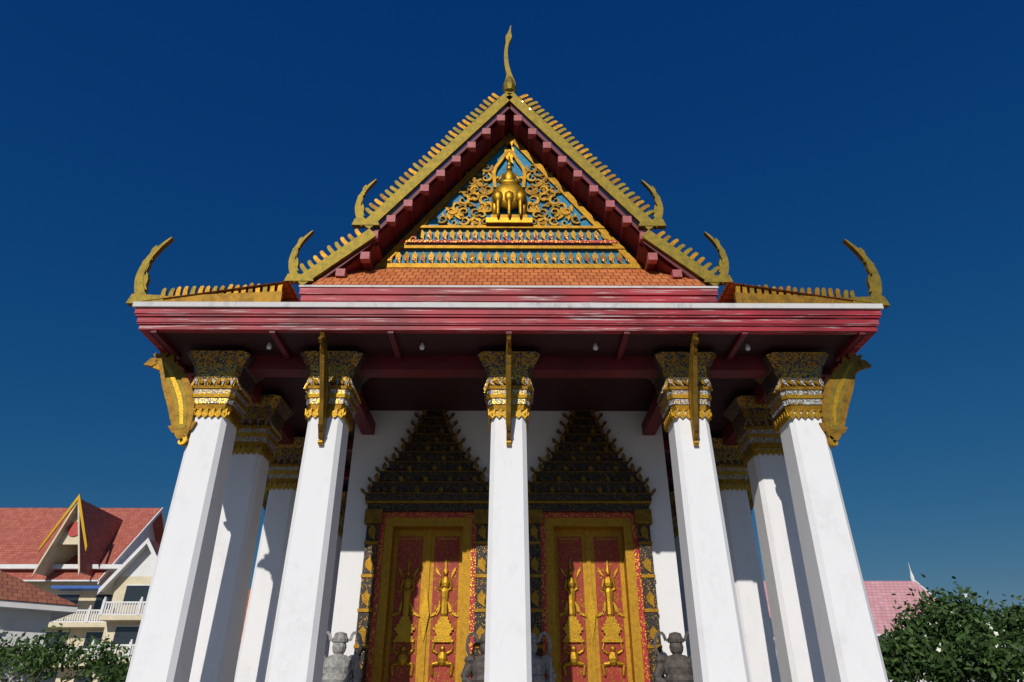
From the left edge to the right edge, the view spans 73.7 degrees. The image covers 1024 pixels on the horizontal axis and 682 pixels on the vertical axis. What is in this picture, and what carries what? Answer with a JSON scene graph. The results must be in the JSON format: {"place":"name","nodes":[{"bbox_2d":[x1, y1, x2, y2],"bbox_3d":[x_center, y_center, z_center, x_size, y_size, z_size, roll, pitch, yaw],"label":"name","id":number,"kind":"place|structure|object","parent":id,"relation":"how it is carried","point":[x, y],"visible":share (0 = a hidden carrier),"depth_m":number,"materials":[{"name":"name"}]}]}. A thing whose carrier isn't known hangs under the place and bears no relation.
{"place":"outdoors","nodes":[
{"label":"outdoors","id":0,"kind":"place"},
{"bbox_2d":[0,570,78,681],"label":"house","id":1,"kind":"structure","parent":0,"point":[31,610],"depth_m":24.41,"materials":[{"name":"red"}]},
{"bbox_2d":[0,564,121,681],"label":"cream building","id":2,"kind":"structure","parent":0,"point":[83,623],"depth_m":55.99,"materials":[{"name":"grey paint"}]},
{"bbox_2d":[0,499,165,583],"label":"roofs","id":3,"kind":"structure","parent":2,"relation":"on","point":[117,535],"depth_m":60.40,"materials":[{"name":"red tile"}]},
{"bbox_2d":[38,494,87,551],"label":"gable ornament","id":4,"kind":"object","parent":3,"relation":"attached to","point":[72,529],"visible":0.9,"depth_m":57.10,"materials":[{"name":"gold"}]},
{"bbox_2d":[87,576,151,681],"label":"white gabled building","id":5,"kind":"structure","parent":0,"point":[122,618],"depth_m":52.24,"materials":[{"name":"grey paint"}]},
{"bbox_2d":[97,538,159,594],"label":"white gable roof","id":6,"kind":"structure","parent":5,"relation":"on","point":[141,560],"depth_m":54.41,"materials":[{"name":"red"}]},
{"bbox_2d":[328,411,686,678],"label":"temple hall walls","id":7,"kind":"structure","parent":0,"point":[646,453],"depth_m":14.27,"materials":[{"name":"white paint"}]},
{"bbox_2d":[365,512,476,681],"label":"door frame","id":8,"kind":"object","parent":7,"relation":"in","point":[393,521],"visible":0.94,"depth_m":13.20,"materials":[{"name":"gold metal"}]},
{"bbox_2d":[383,529,462,681],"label":"door leaves","id":9,"kind":"object","parent":8,"relation":"attached to","point":[423,637],"visible":1,"depth_m":13.16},
{"bbox_2d":[352,408,489,681],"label":"door surround","id":10,"kind":"object","parent":7,"relation":"attached to","point":[430,469],"visible":0.9,"depth_m":13.74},
{"bbox_2d":[359,410,488,513],"bbox_3d":[-1.672,2.046,14.571,2.840,3.290,0.030,0,-29,0],"label":"door pediment trim","id":11,"kind":"structure","parent":7,"relation":"attached to","point":[362,506],"depth_m":14.23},
{"bbox_2d":[527,411,657,513],"bbox_3d":[1.528,2.054,14.586,2.840,3.290,0.030,0,-29,0],"label":"door pediment trim","id":12,"kind":"structure","parent":7,"relation":"attached to","point":[653,507],"depth_m":14.22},
{"bbox_2d":[540,512,649,681],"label":"door frame","id":13,"kind":"object","parent":7,"relation":"in","point":[622,522],"visible":0.94,"depth_m":13.22,"materials":[{"name":"gold metal"}]},
{"bbox_2d":[553,529,632,681],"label":"door leaves","id":14,"kind":"object","parent":13,"relation":"attached to","point":[592,634],"visible":1,"depth_m":13.18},
{"bbox_2d":[527,408,663,681],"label":"door surround","id":15,"kind":"object","parent":7,"relation":"attached to","point":[585,469],"visible":0.89,"depth_m":13.76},
{"bbox_2d":[309,103,707,285],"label":"temple main roof","id":16,"kind":"structure","parent":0,"point":[601,207],"depth_m":13.43,"materials":[{"name":"orange tile"}]},
{"bbox_2d":[163,93,852,302],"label":"temple bargeboards","id":17,"kind":"object","parent":16,"relation":"attached to","point":[611,190],"visible":0.88,"depth_m":13.37,"materials":[{"name":"gold metal"}]},
{"bbox_2d":[161,93,854,297],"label":"temple bai raka fins","id":18,"kind":"object","parent":17,"relation":"on","point":[202,289],"visible":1,"depth_m":13.52,"materials":[{"name":"gold metal"}]},
{"bbox_2d":[126,25,889,308],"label":"roof finials","id":19,"kind":"object","parent":17,"relation":"on","point":[509,87],"visible":0.81,"depth_m":12.68,"materials":[{"name":"gold metal"}]},
{"bbox_2d":[389,145,627,263],"bbox_3d":[-0.059,-3.018,14.383,5.334,3.670,0.001,0,-29,0],"label":"blue pediment mosaic","id":20,"kind":"object","parent":16,"relation":"attached to","point":[502,169],"visible":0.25,"depth_m":13.93,"materials":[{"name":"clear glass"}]},
{"bbox_2d":[491,156,526,216],"bbox_3d":[-0.058,-3.248,14.347,0.740,1.720,0.308,0,-29,0],"label":"elephant statue","id":21,"kind":"object","parent":20,"relation":"attached to","point":[509,194],"visible":1,"depth_m":14.09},
{"bbox_2d":[374,132,643,268],"bbox_3d":[-0.058,-3.050,14.323,5.334,3.670,0.185,0,-29,0],"label":"pediment ornament","id":22,"kind":"object","parent":20,"relation":"attached to","point":[505,222],"visible":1,"depth_m":13.90,"materials":[{"name":"gold metal"}]},
{"bbox_2d":[299,285,718,302],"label":"fascia beam","id":23,"kind":"structure","parent":16,"relation":"attached to","point":[508,293],"depth_m":12.04,"materials":[{"name":"red wood"}]},
{"bbox_2d":[0,0,1023,617],"label":"sky","id":24,"kind":"structure","parent":0,"point":[783,132],"materials":[{"name":"blue"}]},
{"bbox_2d":[877,636,930,681],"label":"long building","id":25,"kind":"structure","parent":0,"point":[880,638],"depth_m":38.39,"materials":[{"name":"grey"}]},
{"bbox_2d":[763,563,934,635],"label":"roof","id":26,"kind":"structure","parent":25,"relation":"on","point":[879,594],"depth_m":42.57,"materials":[{"name":"tile"}]},
{"label":"ground","id":27,"kind":"structure","parent":0,"visible":0},
{"bbox_2d":[0,631,61,681],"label":"bush","id":28,"kind":"object","parent":27,"relation":"on","point":[13,651],"visible":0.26,"depth_m":22.97,"materials":[{"name":"green plant"}]},
{"bbox_2d":[0,623,129,681],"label":"bush","id":29,"kind":"object","parent":27,"relation":"on","point":[55,657],"visible":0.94,"depth_m":21.80,"materials":[{"name":"green plant"}]},
{"bbox_2d":[90,655,131,681],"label":"bush","id":30,"kind":"object","parent":27,"relation":"on","point":[120,669],"visible":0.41,"depth_m":21.35,"materials":[{"name":"green plant"}]},
{"bbox_2d":[878,626,982,681],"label":"bush","id":31,"kind":"object","parent":27,"relation":"on","point":[899,665],"visible":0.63,"depth_m":28.42,"materials":[{"name":"green plant"}]},
{"bbox_2d":[880,574,1019,681],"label":"bush","id":32,"kind":"object","parent":27,"relation":"on","point":[939,618],"visible":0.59,"depth_m":29.48,"materials":[{"name":"green plant"}]},
{"bbox_2d":[907,628,1023,681],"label":"bush","id":33,"kind":"object","parent":27,"relation":"on","point":[991,658],"visible":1,"depth_m":25.85,"materials":[{"name":"green plant"}]},
{"bbox_2d":[984,594,1023,681],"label":"bush","id":34,"kind":"object","parent":27,"relation":"on","point":[1012,626],"visible":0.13,"depth_m":31.08,"materials":[{"name":"green plant"}]},
{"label":"temple platform","id":35,"kind":"structure","parent":27,"relation":"on","visible":0},
{"bbox_2d":[322,631,362,681],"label":"guardian statue","id":36,"kind":"object","parent":35,"relation":"on","point":[339,666],"visible":0.83,"depth_m":11.85,"materials":[{"name":"stone"}]},
{"bbox_2d":[461,632,484,681],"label":"guardian statue","id":37,"kind":"object","parent":35,"relation":"on","point":[474,666],"visible":0.44,"depth_m":11.97,"materials":[{"name":"stone"}]},
{"bbox_2d":[125,410,888,681],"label":"columns","id":38,"kind":"structure","parent":35,"relation":"on","point":[193,616],"depth_m":10.59,"materials":[{"name":"white paint"}]},
{"bbox_2d":[187,351,828,549],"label":"column capitals","id":39,"kind":"object","parent":38,"relation":"attached to","point":[790,383],"visible":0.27,"depth_m":11.49,"materials":[{"name":"gold metal"}]},
{"bbox_2d":[150,330,864,491],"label":"roof beams","id":40,"kind":"structure","parent":39,"relation":"on","point":[279,366],"depth_m":11.74,"materials":[{"name":"red wood"}]},
{"bbox_2d":[267,342,749,350],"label":"ceiling lights","id":41,"kind":"object","parent":40,"relation":"attached to","point":[422,347],"visible":1,"depth_m":11.39,"materials":[{"name":"white"}]},
{"bbox_2d":[144,332,871,513],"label":"eave brackets","id":42,"kind":"object","parent":38,"relation":"attached to","point":[180,400],"visible":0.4,"depth_m":11.14,"materials":[{"name":"gold metal"}]},
{"bbox_2d":[140,280,877,410],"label":"lower roof tiles","id":43,"kind":"object","parent":38,"relation":"on","point":[550,394],"visible":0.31,"depth_m":14.02,"materials":[{"name":"red tile"}]},
{"bbox_2d":[132,301,883,384],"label":"eaves","id":44,"kind":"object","parent":43,"relation":"attached to","point":[522,318],"depth_m":11.02,"materials":[{"name":"red wood"}]},
{"bbox_2d":[531,632,555,681],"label":"guardian statue","id":45,"kind":"object","parent":35,"relation":"on","point":[542,666],"visible":0.4,"depth_m":11.97,"materials":[{"name":"stone"}]},
{"bbox_2d":[653,631,693,681],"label":"guardian statue","id":46,"kind":"object","parent":35,"relation":"on","point":[676,666],"visible":0.77,"depth_m":11.88,"materials":[{"name":"stone"}]},
{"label":"building","id":47,"kind":"object","parent":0,"visible":0},
{"bbox_2d":[239,589,250,649],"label":"roof","id":48,"kind":"structure","parent":47,"relation":"on","point":[245,612],"depth_m":49.42,"materials":[{"name":"tile"}]}
]}

